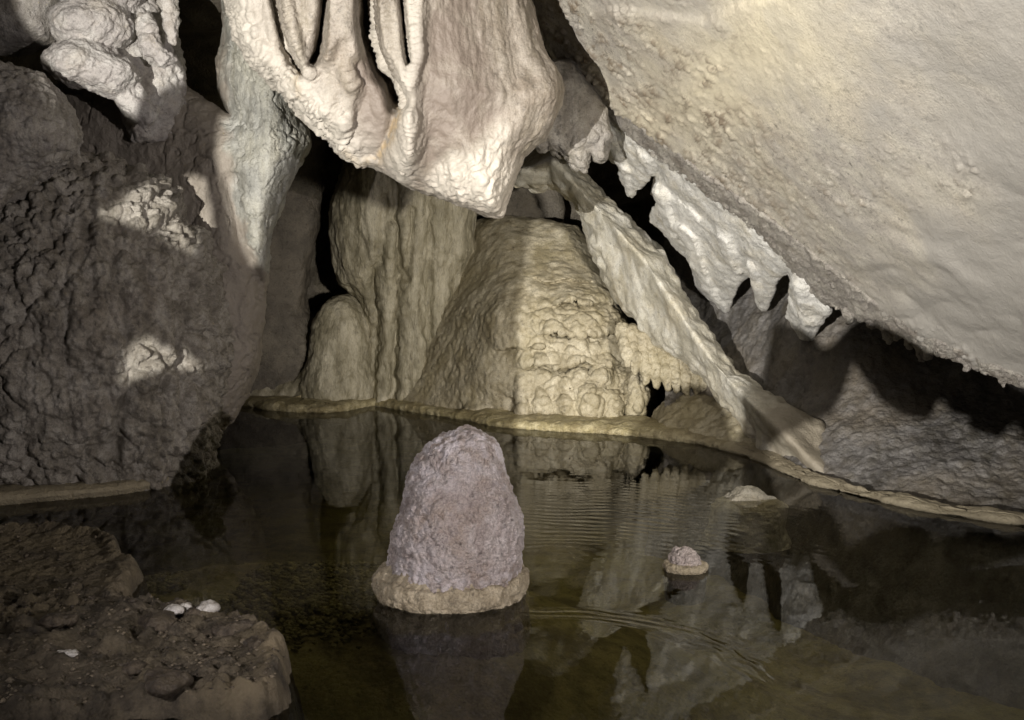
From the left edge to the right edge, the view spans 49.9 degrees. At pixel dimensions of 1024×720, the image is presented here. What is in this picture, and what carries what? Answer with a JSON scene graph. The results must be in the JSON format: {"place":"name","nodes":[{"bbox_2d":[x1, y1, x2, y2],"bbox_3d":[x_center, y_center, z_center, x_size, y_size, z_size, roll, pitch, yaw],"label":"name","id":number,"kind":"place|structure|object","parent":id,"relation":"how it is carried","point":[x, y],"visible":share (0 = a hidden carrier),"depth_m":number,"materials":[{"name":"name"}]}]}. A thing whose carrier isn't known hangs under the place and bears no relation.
{"place":"outdoors","nodes":[
{"label":"outdoors","id":0,"kind":"place"},
{"bbox_2d":[0,520,304,719],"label":"mud bank","id":1,"kind":"structure","parent":0,"point":[277,697],"depth_m":3.95,"materials":[{"name":"brown soil"}]},
{"bbox_2d":[39,612,79,629],"bbox_3d":[-1.741,1.003,4.236,0.140,0.063,0.116,0,6,0],"label":"stone","id":2,"kind":"object","parent":1,"relation":"on","point":[62,620],"visible":0.99,"depth_m":4.20,"materials":[{"name":"brown stone"}]},
{"bbox_2d":[57,649,78,657],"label":"stone","id":3,"kind":"object","parent":1,"relation":"on","point":[70,653],"visible":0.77,"depth_m":3.88,"materials":[{"name":"white stone"}]},
{"bbox_2d":[122,660,145,675],"bbox_3d":[-1.280,1.050,3.736,0.088,0.056,0.087,5,8,43],"label":"stone","id":4,"kind":"object","parent":1,"relation":"on","point":[132,668],"visible":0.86,"depth_m":3.71,"materials":[{"name":"brown stone"}]},
{"bbox_2d":[0,522,284,705],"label":"grit","id":5,"kind":"object","parent":1,"relation":"on","point":[12,680],"visible":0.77,"depth_m":3.94,"materials":[{"name":"brown gravel"}]},
{"bbox_2d":[138,610,176,632],"bbox_3d":[-1.354,1.002,4.202,0.139,0.078,0.206,-2,6,-23],"label":"stone","id":6,"kind":"object","parent":1,"relation":"on","point":[163,621],"visible":0.81,"depth_m":4.15,"materials":[{"name":"brown stone"}]},
{"bbox_2d":[143,666,193,700],"bbox_3d":[-1.145,1.062,3.611,0.169,0.081,0.153,1,6,15],"label":"stone","id":7,"kind":"object","parent":1,"relation":"on","point":[164,683],"visible":1,"depth_m":3.57,"materials":[{"name":"brown stone"}]},
{"bbox_2d":[163,604,184,616],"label":"stone","id":8,"kind":"object","parent":1,"relation":"on","point":[177,609],"visible":0.72,"depth_m":4.34,"materials":[{"name":"white stone"}]},
{"bbox_2d":[180,602,192,610],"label":"stone","id":9,"kind":"object","parent":1,"relation":"on","point":[186,605],"visible":0.52,"depth_m":4.38,"materials":[{"name":"white stone"}]},
{"bbox_2d":[186,607,199,615],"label":"stone","id":10,"kind":"object","parent":1,"relation":"on","point":[192,610],"visible":0.66,"depth_m":4.32,"materials":[{"name":"brown stone"}]},
{"bbox_2d":[196,599,220,611],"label":"stone","id":11,"kind":"object","parent":1,"relation":"on","point":[209,605],"visible":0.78,"depth_m":4.35,"materials":[{"name":"white stone"}]},
{"bbox_2d":[211,619,255,635],"bbox_3d":[-1.042,1.010,4.136,0.168,0.066,0.128,0,6,0],"label":"stone","id":12,"kind":"object","parent":1,"relation":"on","point":[224,628],"visible":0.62,"depth_m":4.10,"materials":[{"name":"brown stone"}]},
{"bbox_2d":[243,636,265,650],"bbox_3d":[-0.910,1.026,3.961,0.106,0.067,0.099,5,8,43],"label":"stone","id":13,"kind":"object","parent":1,"relation":"on","point":[251,642],"visible":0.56,"depth_m":3.93,"materials":[{"name":"brown stone"}]},
{"bbox_2d":[56,0,311,430],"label":"stalactite","id":14,"kind":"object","parent":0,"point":[232,171],"depth_m":7.72},
{"bbox_2d":[144,560,382,651],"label":"gravel","id":15,"kind":"structure","parent":0,"point":[288,606],"depth_m":5.24,"materials":[{"name":"brown gravel"}]},
{"bbox_2d":[0,0,664,450],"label":"cave wall","id":16,"kind":"structure","parent":0,"point":[200,30],"depth_m":11.80,"materials":[{"name":"stone"}]},
{"bbox_2d":[0,0,59,56],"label":"corner boulder","id":17,"kind":"object","parent":16,"relation":"attached to","point":[24,28],"visible":0.72,"depth_m":7.25,"materials":[{"name":"stone"}]},
{"bbox_2d":[0,61,83,209],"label":"wall boulder","id":18,"kind":"object","parent":16,"relation":"attached to","point":[41,135],"depth_m":6.51,"materials":[{"name":"stone"}]},
{"bbox_2d":[40,0,186,142],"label":"hanging lobes","id":19,"kind":"object","parent":16,"relation":"attached to","point":[126,57],"visible":0.98,"depth_m":7.25,"materials":[{"name":"stone"}]},
{"bbox_2d":[232,129,328,424],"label":"recess wall","id":20,"kind":"structure","parent":16,"relation":"attached to","point":[289,316],"depth_m":11.10,"materials":[{"name":"stone"}]},
{"bbox_2d":[505,187,564,222],"bbox_3d":[0.160,-1.751,11.887,0.837,0.892,0.669,0,6,0],"label":"recess rock","id":21,"kind":"object","parent":16,"relation":"attached to","point":[547,204],"visible":0.16,"depth_m":11.59,"materials":[{"name":"stone"}]},
{"bbox_2d":[0,439,1023,719],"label":"pool floor","id":22,"kind":"structure","parent":0,"point":[614,635],"depth_m":6.70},
{"bbox_2d":[371,424,530,660],"bbox_3d":[-0.271,0.812,4.905,0.745,1.046,0.723,0,6,0],"label":"stalagmite","id":23,"kind":"object","parent":22,"relation":"on","point":[450,576],"visible":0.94,"depth_m":4.67,"materials":[{"name":"stone"}]},
{"bbox_2d":[532,0,1023,378],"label":"cave ceiling","id":24,"kind":"structure","parent":0,"point":[873,150],"depth_m":5.96,"materials":[{"name":"stone"}]},
{"bbox_2d":[223,0,564,218],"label":"flowstone drapery","id":25,"kind":"object","parent":24,"relation":"hanging from","point":[458,103],"visible":1,"depth_m":6.48,"materials":[{"name":"beige stone"}]},
{"bbox_2d":[535,58,613,173],"bbox_3d":[0.423,-1.809,8.098,0.667,0.883,0.545,0,6,0],"label":"knotted drip","id":26,"kind":"object","parent":24,"relation":"attached to","point":[580,137],"visible":0.62,"depth_m":7.88,"materials":[{"name":"stone"}]},
{"bbox_2d":[608,122,832,340],"bbox_3d":[1.560,-0.988,8.610,1.646,1.893,2.157,-3,6,-26],"label":"calcite curtain","id":27,"kind":"object","parent":24,"relation":"hanging from","point":[725,253],"visible":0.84,"depth_m":8.47,"materials":[{"name":"beige stone"}]},
{"bbox_2d":[608,109,1023,388],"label":"ceiling lip","id":28,"kind":"object","parent":24,"relation":"attached to","point":[829,285],"visible":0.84,"depth_m":7.52,"materials":[{"name":"beige stone"}]},
{"bbox_2d":[644,236,1023,709],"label":"rock slope","id":29,"kind":"structure","parent":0,"point":[938,602],"depth_m":7.15,"materials":[{"name":"stone"}]},
{"bbox_2d":[514,149,825,472],"bbox_3d":[1.362,-0.459,9.202,1.186,3.038,4.003,-4,7,-38],"label":"limestone rib","id":30,"kind":"object","parent":29,"relation":"attached to","point":[639,277],"visible":0.78,"depth_m":9.09,"materials":[{"name":"beige stone"}]},
{"label":"water","id":31,"kind":"structure","parent":0,"visible":0},
{"bbox_2d":[0,151,235,521],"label":"knobbly flowstone","id":32,"kind":"object","parent":31,"relation":"in","point":[117,349],"visible":0.94,"depth_m":6.79,"materials":[{"name":"stone"}]},
{"bbox_2d":[240,159,476,426],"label":"flowstone column","id":33,"kind":"structure","parent":31,"relation":"in","point":[401,254],"depth_m":10.72,"materials":[{"name":"beige stone"}]},
{"bbox_2d":[391,215,706,443],"bbox_3d":[0.345,-0.256,10.665,3.507,2.315,1.960,2,6,20],"label":"flowstone mound","id":34,"kind":"object","parent":31,"relation":"in","point":[534,320],"visible":0.73,"depth_m":9.98,"materials":[{"name":"beige stone"}]},
{"bbox_2d":[241,395,1023,531],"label":"waterline ledge","id":35,"kind":"object","parent":31,"relation":"in","point":[641,429],"visible":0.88,"depth_m":9.23,"materials":[{"name":"beige stone"}]},
{"bbox_2d":[662,546,708,605],"bbox_3d":[0.831,1.021,5.268,0.220,0.258,0.214,0,6,0],"label":"stalagmite","id":36,"kind":"object","parent":31,"relation":"in","point":[685,568],"visible":1,"depth_m":5.20,"materials":[{"name":"grey stone"}]},
{"bbox_2d":[701,485,791,553],"bbox_3d":[1.463,0.969,6.826,0.566,0.370,0.430,0,6,0],"label":"pool rock","id":37,"kind":"object","parent":31,"relation":"in","point":[747,519],"visible":1,"depth_m":6.69,"materials":[{"name":"stone"}]}
]}

